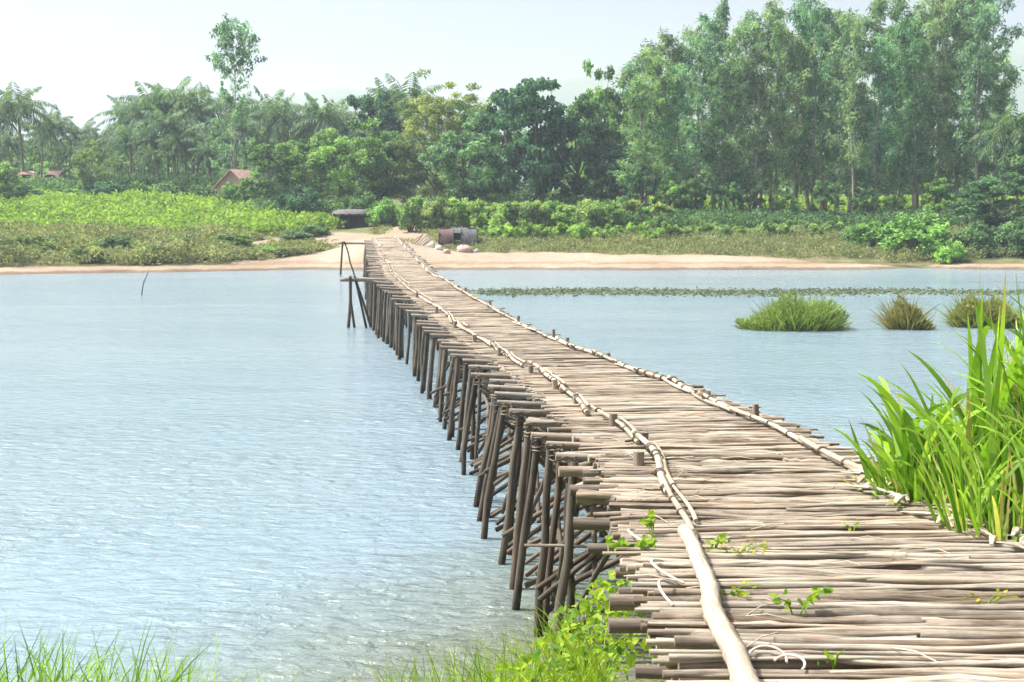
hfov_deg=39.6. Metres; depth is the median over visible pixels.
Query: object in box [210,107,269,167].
coconut palm
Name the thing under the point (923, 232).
rounded bush
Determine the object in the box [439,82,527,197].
feathery tree
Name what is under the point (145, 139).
coconut palm
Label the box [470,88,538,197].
broadleaf tree
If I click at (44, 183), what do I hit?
hedge foliage
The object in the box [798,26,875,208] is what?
eucalyptus tree
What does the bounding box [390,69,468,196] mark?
feathery tree
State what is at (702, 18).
eucalyptus tree
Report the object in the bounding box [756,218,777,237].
bank shrub
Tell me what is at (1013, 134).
coconut palm
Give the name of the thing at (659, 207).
bank shrub
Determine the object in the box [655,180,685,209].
understory tree
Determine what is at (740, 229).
bank shrub
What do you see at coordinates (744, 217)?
grove undergrowth
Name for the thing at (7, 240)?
olive bush
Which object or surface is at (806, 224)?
bank shrub
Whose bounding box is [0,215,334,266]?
brush foliage
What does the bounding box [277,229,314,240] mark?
olive bush
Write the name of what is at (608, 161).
broadleaf tree
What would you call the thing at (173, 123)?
coconut palm
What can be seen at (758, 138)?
eucalyptus tree
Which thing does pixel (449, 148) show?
broadleaf tree
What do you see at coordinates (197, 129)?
coconut palm
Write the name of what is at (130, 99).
coconut palm
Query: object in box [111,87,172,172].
coconut palm
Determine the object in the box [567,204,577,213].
bank shrub
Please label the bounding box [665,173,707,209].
understory tree
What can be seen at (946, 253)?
rounded bush
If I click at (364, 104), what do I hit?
broadleaf tree
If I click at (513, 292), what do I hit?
floating weeds
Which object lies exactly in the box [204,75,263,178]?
slender tree
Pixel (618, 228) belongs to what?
bank shrub
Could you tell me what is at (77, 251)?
olive bush
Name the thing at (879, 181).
eucalyptus tree
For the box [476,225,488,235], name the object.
bank shrub
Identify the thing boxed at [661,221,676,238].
bank shrub
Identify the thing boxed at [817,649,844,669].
vine sprig
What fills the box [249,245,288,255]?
olive bush
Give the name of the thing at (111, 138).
coconut palm
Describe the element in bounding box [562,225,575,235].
bank shrub
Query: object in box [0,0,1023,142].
sky
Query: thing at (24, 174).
house
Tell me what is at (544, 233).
bank shrub
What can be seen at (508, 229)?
bank shrub
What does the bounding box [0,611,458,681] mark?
bank grass
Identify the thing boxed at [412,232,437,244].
stick heap
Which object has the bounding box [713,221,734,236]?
bank shrub
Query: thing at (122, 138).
coconut palm
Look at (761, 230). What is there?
bank shrub
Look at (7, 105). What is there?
coconut palm
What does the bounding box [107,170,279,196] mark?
corn foliage
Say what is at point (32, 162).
woods
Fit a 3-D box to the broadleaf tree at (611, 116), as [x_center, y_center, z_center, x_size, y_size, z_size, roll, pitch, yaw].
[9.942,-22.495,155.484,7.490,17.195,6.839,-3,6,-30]
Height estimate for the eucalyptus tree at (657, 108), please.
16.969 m
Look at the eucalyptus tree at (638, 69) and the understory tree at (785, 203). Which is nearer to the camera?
the understory tree at (785, 203)
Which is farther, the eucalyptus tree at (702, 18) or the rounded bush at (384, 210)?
the eucalyptus tree at (702, 18)
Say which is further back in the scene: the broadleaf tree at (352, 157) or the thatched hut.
the broadleaf tree at (352, 157)
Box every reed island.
[732,283,859,331]
[868,280,937,329]
[927,285,1023,328]
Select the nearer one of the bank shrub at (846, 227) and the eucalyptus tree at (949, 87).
the bank shrub at (846, 227)
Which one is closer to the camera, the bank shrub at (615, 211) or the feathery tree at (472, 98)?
the bank shrub at (615, 211)
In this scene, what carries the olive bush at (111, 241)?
on the ground at (512, 258)
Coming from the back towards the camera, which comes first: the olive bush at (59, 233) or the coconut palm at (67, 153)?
the coconut palm at (67, 153)
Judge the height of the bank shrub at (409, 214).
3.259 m
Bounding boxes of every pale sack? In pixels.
[428,241,434,247]
[435,245,442,249]
[443,249,450,253]
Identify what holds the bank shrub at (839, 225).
on the ground at (512, 258)
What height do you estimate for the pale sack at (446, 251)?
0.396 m
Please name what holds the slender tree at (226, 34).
on the ground at (512, 258)
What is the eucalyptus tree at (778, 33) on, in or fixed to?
on the ground at (512, 258)
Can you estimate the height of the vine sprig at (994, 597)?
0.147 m
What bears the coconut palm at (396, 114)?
on the ground at (512, 258)
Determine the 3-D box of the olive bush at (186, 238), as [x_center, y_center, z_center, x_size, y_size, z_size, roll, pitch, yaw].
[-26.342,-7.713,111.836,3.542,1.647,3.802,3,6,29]
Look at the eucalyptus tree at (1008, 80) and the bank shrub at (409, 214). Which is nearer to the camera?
the bank shrub at (409, 214)
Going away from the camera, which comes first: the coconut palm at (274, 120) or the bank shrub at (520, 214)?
the bank shrub at (520, 214)
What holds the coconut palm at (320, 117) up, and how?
on the ground at (512, 258)
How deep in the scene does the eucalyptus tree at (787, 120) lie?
138.47 m
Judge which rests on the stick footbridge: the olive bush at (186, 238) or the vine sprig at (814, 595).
the vine sprig at (814, 595)
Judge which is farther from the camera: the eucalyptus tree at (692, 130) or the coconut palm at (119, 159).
the coconut palm at (119, 159)
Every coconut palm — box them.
[0,81,57,171]
[0,101,39,166]
[0,128,31,176]
[20,115,70,178]
[24,104,81,170]
[51,140,85,177]
[57,117,100,169]
[73,133,109,175]
[80,123,118,176]
[95,95,139,173]
[100,126,140,173]
[101,119,157,172]
[101,151,129,176]
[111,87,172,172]
[112,81,190,173]
[127,125,170,169]
[133,101,199,173]
[134,76,213,174]
[135,143,173,180]
[154,124,198,177]
[165,114,213,173]
[167,85,236,175]
[172,82,228,172]
[182,132,221,173]
[189,137,229,174]
[200,119,247,168]
[209,152,241,174]
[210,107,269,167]
[211,91,274,169]
[247,86,298,176]
[248,93,312,171]
[269,98,319,163]
[284,102,342,190]
[287,92,353,188]
[322,95,360,185]
[345,77,427,198]
[366,72,445,195]
[969,104,1023,211]
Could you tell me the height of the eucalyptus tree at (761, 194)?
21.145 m
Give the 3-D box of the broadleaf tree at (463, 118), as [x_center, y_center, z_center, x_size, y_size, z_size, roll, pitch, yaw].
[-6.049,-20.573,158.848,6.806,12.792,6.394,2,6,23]
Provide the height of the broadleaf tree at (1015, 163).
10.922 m
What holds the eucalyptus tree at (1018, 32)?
on the ground at (512, 258)
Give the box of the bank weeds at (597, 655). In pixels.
[347,570,659,681]
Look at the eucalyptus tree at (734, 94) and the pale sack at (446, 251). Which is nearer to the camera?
the pale sack at (446, 251)
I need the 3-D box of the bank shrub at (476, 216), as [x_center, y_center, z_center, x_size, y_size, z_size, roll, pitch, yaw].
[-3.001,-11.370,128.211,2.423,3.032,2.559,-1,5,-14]
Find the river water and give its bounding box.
[0,268,1023,681]
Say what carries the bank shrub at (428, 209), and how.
on the ground at (512, 258)
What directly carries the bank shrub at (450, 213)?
on the ground at (512, 258)
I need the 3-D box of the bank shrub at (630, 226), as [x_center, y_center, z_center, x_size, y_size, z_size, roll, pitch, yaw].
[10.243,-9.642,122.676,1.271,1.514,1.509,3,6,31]
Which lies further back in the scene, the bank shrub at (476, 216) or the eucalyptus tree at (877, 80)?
the eucalyptus tree at (877, 80)
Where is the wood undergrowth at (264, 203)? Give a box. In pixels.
[245,191,609,215]
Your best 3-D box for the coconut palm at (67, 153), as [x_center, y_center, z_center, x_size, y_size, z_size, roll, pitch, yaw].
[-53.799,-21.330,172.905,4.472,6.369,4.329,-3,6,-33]
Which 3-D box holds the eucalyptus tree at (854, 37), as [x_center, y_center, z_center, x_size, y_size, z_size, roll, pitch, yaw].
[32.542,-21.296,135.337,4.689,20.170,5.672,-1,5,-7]
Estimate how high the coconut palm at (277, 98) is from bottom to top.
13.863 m
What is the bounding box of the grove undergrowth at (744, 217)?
[603,204,1023,228]
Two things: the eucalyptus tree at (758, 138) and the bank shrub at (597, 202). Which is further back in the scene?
the eucalyptus tree at (758, 138)
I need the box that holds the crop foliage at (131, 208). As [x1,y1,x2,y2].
[0,188,346,234]
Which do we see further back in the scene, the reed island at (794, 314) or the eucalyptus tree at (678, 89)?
the eucalyptus tree at (678, 89)
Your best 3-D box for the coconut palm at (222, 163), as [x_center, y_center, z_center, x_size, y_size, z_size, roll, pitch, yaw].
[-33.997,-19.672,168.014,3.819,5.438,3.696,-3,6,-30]
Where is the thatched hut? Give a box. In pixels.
[332,209,368,228]
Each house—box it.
[18,171,34,180]
[43,171,68,180]
[212,169,261,195]
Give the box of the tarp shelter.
[438,226,477,245]
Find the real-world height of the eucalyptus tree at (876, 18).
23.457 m
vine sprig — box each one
[604,535,657,555]
[638,510,656,536]
[705,532,730,547]
[705,538,772,554]
[720,580,761,597]
[767,586,834,615]
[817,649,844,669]
[841,519,859,530]
[961,587,1023,603]
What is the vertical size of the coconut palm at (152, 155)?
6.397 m
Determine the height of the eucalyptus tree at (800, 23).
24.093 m
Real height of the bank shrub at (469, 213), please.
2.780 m
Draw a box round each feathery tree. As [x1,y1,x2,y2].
[67,140,119,191]
[383,87,434,202]
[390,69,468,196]
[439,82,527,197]
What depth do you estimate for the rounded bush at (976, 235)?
111.54 m
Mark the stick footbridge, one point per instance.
(696, 468)
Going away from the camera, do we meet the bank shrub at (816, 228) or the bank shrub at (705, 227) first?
the bank shrub at (816, 228)
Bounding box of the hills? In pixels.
[210,33,1023,194]
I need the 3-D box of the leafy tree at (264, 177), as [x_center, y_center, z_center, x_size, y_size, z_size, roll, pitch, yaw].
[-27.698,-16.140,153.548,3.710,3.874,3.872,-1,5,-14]
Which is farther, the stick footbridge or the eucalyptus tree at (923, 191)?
the eucalyptus tree at (923, 191)
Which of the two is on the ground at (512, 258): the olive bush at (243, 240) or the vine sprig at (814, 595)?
the olive bush at (243, 240)
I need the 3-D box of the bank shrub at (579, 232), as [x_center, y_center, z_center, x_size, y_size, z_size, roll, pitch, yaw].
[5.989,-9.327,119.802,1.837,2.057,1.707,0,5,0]
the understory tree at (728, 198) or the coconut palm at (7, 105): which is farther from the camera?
the coconut palm at (7, 105)
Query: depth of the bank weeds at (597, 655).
10.17 m
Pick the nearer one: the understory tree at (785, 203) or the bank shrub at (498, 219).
the bank shrub at (498, 219)
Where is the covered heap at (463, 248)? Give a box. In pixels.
[455,244,472,252]
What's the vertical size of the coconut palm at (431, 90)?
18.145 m
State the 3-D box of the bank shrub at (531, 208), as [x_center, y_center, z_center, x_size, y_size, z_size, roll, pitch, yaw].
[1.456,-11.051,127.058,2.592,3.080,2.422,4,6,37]
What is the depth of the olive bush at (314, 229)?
124.89 m
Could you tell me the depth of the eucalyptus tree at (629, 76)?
151.18 m
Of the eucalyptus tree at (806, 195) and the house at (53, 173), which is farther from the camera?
the house at (53, 173)
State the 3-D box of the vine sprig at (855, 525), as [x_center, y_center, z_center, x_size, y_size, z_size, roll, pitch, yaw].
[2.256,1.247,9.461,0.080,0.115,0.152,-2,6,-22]
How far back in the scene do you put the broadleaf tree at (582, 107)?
143.05 m
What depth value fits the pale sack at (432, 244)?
113.90 m
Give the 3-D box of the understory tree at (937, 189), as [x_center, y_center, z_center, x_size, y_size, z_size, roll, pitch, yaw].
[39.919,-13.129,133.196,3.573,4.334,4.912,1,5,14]
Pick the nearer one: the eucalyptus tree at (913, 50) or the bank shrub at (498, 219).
the bank shrub at (498, 219)
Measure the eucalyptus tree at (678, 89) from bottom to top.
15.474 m
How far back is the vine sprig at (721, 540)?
8.83 m
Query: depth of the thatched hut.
132.02 m
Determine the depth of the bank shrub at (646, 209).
129.36 m
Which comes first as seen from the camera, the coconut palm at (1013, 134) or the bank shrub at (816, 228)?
the bank shrub at (816, 228)
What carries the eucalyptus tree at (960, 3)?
on the ground at (512, 258)
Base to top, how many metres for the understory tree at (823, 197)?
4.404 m
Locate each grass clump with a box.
[825,349,1022,520]
[846,403,985,511]
[884,372,1023,540]
[915,263,1023,539]
[916,436,981,525]
[934,271,1023,508]
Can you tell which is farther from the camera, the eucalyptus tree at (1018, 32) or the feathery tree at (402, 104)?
the feathery tree at (402, 104)
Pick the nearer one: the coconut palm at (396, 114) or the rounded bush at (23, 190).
the rounded bush at (23, 190)
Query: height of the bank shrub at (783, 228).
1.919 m
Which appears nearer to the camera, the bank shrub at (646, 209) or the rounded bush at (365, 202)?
the bank shrub at (646, 209)
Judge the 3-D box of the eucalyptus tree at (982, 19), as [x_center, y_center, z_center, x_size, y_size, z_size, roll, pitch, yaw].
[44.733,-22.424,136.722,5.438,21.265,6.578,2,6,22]
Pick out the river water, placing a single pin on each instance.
(254, 470)
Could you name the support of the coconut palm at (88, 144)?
on the ground at (512, 258)
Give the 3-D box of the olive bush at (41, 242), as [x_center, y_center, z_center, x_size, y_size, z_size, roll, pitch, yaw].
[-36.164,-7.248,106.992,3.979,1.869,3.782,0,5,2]
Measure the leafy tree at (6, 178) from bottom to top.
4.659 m
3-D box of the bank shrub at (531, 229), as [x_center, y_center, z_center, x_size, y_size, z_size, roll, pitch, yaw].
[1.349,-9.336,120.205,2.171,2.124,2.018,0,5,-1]
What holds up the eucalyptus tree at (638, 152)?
on the ground at (512, 258)
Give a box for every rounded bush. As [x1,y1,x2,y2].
[0,183,49,198]
[45,187,82,193]
[82,179,127,195]
[217,185,253,201]
[271,184,322,215]
[339,188,375,209]
[365,196,399,225]
[840,221,885,246]
[874,208,956,254]
[932,238,968,262]
[950,218,1007,256]
[991,220,1023,255]
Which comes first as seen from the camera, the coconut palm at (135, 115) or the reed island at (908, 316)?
the reed island at (908, 316)
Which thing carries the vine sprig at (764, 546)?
on the stick footbridge
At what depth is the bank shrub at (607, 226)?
119.62 m
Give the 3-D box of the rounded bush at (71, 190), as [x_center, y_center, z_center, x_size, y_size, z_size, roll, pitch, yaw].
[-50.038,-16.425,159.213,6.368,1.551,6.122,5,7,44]
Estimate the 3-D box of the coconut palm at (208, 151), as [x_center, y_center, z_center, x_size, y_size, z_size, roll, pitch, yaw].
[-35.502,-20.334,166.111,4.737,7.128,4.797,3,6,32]
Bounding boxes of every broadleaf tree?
[238,142,325,197]
[286,129,341,195]
[305,116,398,198]
[339,90,408,185]
[352,130,427,201]
[416,111,508,201]
[426,101,483,196]
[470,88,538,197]
[487,76,586,200]
[527,93,612,198]
[566,59,637,191]
[584,142,638,201]
[601,87,648,180]
[946,172,1023,230]
[996,112,1023,194]
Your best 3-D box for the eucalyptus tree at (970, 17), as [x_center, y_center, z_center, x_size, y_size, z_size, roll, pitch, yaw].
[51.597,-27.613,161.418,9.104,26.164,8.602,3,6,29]
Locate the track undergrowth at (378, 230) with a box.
[267,215,398,254]
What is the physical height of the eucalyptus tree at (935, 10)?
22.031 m
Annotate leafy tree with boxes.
[0,162,23,196]
[221,182,235,191]
[242,174,272,199]
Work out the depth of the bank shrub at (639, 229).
121.87 m
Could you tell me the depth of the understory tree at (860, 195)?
134.94 m
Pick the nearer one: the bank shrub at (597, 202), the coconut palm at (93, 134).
the bank shrub at (597, 202)
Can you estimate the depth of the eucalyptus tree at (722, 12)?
146.74 m
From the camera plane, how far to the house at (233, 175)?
157.50 m
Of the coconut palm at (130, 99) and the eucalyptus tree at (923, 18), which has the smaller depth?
the eucalyptus tree at (923, 18)
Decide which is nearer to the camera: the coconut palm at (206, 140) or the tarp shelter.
the tarp shelter
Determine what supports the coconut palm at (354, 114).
on the ground at (512, 258)
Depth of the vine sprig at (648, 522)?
9.28 m
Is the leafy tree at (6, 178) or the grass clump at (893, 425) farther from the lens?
the leafy tree at (6, 178)
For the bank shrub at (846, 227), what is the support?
on the ground at (512, 258)
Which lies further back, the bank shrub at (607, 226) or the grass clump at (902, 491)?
the bank shrub at (607, 226)
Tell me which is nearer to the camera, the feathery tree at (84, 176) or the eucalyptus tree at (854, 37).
the eucalyptus tree at (854, 37)
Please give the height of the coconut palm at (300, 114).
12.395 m
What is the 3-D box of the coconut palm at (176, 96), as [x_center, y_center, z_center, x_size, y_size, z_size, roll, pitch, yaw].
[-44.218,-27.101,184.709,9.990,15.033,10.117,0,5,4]
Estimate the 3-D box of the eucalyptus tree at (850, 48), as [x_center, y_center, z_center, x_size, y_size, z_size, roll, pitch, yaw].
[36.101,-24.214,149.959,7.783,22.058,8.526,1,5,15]
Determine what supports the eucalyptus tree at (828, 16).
on the ground at (512, 258)
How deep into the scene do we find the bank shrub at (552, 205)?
128.76 m
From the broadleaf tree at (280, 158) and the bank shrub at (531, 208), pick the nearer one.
the bank shrub at (531, 208)
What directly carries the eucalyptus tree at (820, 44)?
on the ground at (512, 258)
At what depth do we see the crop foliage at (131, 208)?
134.44 m
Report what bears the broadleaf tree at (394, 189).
on the ground at (512, 258)
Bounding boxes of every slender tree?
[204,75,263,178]
[205,12,267,168]
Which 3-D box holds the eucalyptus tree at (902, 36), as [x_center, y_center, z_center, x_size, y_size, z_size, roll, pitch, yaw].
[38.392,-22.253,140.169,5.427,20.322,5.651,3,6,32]
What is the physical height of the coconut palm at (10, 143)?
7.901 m
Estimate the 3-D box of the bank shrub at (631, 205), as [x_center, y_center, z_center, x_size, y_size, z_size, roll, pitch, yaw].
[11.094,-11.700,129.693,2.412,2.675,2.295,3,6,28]
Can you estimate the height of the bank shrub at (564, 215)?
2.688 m
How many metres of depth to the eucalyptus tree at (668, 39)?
147.65 m
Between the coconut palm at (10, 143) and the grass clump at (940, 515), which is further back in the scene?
the coconut palm at (10, 143)
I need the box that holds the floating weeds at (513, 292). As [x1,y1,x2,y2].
[469,286,1023,297]
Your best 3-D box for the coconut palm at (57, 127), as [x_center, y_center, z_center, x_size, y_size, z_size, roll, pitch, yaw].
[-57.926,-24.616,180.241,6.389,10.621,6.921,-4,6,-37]
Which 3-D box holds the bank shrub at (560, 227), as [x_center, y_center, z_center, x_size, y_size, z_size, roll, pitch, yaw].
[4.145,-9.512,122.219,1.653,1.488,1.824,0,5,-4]
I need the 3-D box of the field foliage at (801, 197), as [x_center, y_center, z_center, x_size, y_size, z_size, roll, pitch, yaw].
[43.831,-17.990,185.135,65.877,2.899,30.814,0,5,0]
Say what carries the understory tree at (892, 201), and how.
on the ground at (512, 258)
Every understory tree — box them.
[617,161,660,207]
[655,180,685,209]
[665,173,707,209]
[708,181,740,213]
[736,178,765,212]
[768,189,800,212]
[808,180,845,216]
[850,187,880,214]
[873,191,907,212]
[919,177,956,212]
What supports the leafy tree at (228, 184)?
on the ground at (512, 258)
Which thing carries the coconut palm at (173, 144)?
on the ground at (512, 258)
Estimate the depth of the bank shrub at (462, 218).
128.49 m
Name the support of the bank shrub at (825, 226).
on the ground at (512, 258)
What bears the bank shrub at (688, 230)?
on the ground at (512, 258)
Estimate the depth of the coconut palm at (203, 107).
189.57 m
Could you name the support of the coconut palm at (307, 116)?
on the ground at (512, 258)
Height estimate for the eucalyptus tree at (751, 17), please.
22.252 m
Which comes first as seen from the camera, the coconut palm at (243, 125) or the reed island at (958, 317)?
the reed island at (958, 317)
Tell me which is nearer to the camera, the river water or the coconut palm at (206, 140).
the river water
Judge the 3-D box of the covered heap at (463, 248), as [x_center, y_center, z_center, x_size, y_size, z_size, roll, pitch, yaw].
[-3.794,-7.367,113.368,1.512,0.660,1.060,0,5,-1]
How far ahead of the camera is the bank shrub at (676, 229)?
120.96 m
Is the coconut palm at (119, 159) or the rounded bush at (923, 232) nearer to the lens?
the rounded bush at (923, 232)
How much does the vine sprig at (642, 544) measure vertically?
0.173 m
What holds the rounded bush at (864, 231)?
on the ground at (512, 258)
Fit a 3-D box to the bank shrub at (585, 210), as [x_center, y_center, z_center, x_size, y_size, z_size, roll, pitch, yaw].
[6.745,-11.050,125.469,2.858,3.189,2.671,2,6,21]
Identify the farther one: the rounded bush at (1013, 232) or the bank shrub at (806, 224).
the bank shrub at (806, 224)
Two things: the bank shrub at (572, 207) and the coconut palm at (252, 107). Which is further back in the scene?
the coconut palm at (252, 107)
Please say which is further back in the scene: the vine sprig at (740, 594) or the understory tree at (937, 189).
the understory tree at (937, 189)
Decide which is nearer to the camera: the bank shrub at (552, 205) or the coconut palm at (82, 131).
the bank shrub at (552, 205)
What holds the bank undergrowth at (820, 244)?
on the ground at (512, 258)
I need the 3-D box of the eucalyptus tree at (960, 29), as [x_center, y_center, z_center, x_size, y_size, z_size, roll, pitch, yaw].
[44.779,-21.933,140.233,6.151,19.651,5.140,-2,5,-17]
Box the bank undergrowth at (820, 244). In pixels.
[404,217,1023,263]
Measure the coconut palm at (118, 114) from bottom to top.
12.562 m
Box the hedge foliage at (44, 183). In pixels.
[1,175,279,199]
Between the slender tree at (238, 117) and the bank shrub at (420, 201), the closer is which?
the bank shrub at (420, 201)
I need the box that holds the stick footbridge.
[338,236,1023,681]
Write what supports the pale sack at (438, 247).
on the ground at (512, 258)
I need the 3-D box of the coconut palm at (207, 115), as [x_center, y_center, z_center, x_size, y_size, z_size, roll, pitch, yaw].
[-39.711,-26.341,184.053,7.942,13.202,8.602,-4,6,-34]
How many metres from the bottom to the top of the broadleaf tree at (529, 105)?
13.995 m
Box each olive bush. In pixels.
[0,234,19,256]
[13,232,55,251]
[49,230,78,246]
[66,244,108,261]
[90,234,140,249]
[136,245,165,260]
[156,233,197,246]
[211,233,254,246]
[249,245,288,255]
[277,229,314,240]
[296,223,329,235]
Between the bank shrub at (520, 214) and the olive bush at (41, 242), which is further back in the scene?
the bank shrub at (520, 214)
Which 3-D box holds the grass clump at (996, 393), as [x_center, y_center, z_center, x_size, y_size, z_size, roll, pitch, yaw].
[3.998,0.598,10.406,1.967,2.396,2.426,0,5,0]
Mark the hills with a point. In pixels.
(568, 91)
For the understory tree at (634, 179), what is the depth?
135.55 m
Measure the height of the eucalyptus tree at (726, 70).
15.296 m
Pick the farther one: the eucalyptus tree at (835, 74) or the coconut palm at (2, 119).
the coconut palm at (2, 119)
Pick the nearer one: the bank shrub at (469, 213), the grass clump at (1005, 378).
the grass clump at (1005, 378)
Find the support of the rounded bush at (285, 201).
on the ground at (512, 258)
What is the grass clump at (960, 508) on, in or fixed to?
on the ground at (512, 258)
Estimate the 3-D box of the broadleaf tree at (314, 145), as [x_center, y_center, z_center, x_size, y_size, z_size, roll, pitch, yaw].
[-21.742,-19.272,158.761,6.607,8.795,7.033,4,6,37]
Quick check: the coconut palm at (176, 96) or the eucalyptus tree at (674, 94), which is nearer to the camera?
the eucalyptus tree at (674, 94)
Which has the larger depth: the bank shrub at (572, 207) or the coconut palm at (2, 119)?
the coconut palm at (2, 119)
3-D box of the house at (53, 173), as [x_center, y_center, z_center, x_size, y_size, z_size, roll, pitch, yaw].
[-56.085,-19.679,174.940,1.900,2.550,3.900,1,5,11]
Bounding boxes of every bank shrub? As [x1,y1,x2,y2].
[396,197,425,231]
[414,195,428,227]
[419,200,452,230]
[428,197,457,229]
[447,196,471,227]
[459,201,479,228]
[466,198,490,227]
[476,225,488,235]
[480,201,500,229]
[487,202,519,228]
[488,225,504,236]
[501,221,519,239]
[505,200,533,230]
[518,218,539,238]
[523,201,541,225]
[532,199,555,230]
[537,223,554,237]
[542,200,558,226]
[544,202,576,226]
[552,222,568,235]
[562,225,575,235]
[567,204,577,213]
[572,199,604,227]
[572,219,592,238]
[592,200,608,225]
[592,223,612,238]
[595,199,626,228]
[604,225,622,235]
[621,198,642,223]
[624,222,634,235]
[633,219,655,234]
[640,206,657,225]
[641,224,665,239]
[647,202,674,224]
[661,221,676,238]
[666,225,681,239]
[680,225,699,236]
[696,220,715,233]
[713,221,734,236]
[735,225,749,236]
[747,225,766,237]
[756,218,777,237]
[774,219,796,238]
[797,219,816,232]
[807,225,825,238]
[818,220,836,238]
[833,221,843,237]
[838,224,851,237]
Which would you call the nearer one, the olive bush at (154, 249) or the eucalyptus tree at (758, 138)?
the olive bush at (154, 249)
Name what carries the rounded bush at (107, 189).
on the ground at (512, 258)
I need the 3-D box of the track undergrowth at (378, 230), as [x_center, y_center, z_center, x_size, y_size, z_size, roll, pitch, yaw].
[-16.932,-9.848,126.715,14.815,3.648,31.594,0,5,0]
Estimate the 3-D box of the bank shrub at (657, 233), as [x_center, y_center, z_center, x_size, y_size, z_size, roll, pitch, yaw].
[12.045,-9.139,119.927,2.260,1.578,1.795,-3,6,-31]
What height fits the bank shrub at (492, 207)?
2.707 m
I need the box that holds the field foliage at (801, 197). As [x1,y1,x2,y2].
[615,192,1023,211]
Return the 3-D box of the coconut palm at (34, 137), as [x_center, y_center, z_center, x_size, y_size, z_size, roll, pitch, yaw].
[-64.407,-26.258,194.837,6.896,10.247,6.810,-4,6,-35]
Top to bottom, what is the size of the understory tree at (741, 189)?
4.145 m
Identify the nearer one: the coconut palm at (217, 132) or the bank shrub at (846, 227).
the bank shrub at (846, 227)
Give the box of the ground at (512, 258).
[0,184,1023,681]
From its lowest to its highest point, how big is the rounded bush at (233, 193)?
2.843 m
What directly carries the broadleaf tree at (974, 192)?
on the ground at (512, 258)
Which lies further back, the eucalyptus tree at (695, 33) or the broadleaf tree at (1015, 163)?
the eucalyptus tree at (695, 33)
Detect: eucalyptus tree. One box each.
[608,55,668,202]
[613,72,664,200]
[614,38,676,202]
[626,45,678,198]
[628,26,697,197]
[649,47,704,207]
[652,61,707,185]
[664,24,710,183]
[669,32,725,206]
[691,8,754,208]
[698,59,747,208]
[704,0,745,204]
[706,8,766,203]
[706,18,759,207]
[731,42,785,205]
[737,31,803,206]
[744,0,803,207]
[752,7,802,205]
[765,0,834,201]
[766,31,824,203]
[771,13,833,209]
[787,0,857,210]
[789,0,841,202]
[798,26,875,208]
[819,49,868,212]
[821,7,888,211]
[823,12,877,210]
[848,36,905,210]
[857,0,906,211]
[869,25,930,204]
[875,0,937,203]
[875,10,928,208]
[884,37,945,209]
[894,0,952,210]
[910,0,961,203]
[910,13,972,208]
[915,0,962,183]
[927,1,998,206]
[932,19,995,207]
[939,0,999,200]
[949,0,1008,207]
[959,0,1023,202]
[971,53,1023,197]
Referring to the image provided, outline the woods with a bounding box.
[2,123,1023,198]
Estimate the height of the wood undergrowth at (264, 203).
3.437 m
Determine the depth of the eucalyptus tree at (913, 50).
137.69 m
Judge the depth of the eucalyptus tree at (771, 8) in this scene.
146.77 m
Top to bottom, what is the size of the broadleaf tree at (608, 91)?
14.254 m
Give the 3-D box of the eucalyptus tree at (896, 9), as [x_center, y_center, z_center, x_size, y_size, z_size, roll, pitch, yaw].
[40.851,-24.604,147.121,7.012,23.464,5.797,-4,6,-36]
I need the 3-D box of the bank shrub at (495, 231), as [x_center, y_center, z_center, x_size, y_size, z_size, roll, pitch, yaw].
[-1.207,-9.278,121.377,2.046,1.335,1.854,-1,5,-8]
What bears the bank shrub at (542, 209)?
on the ground at (512, 258)

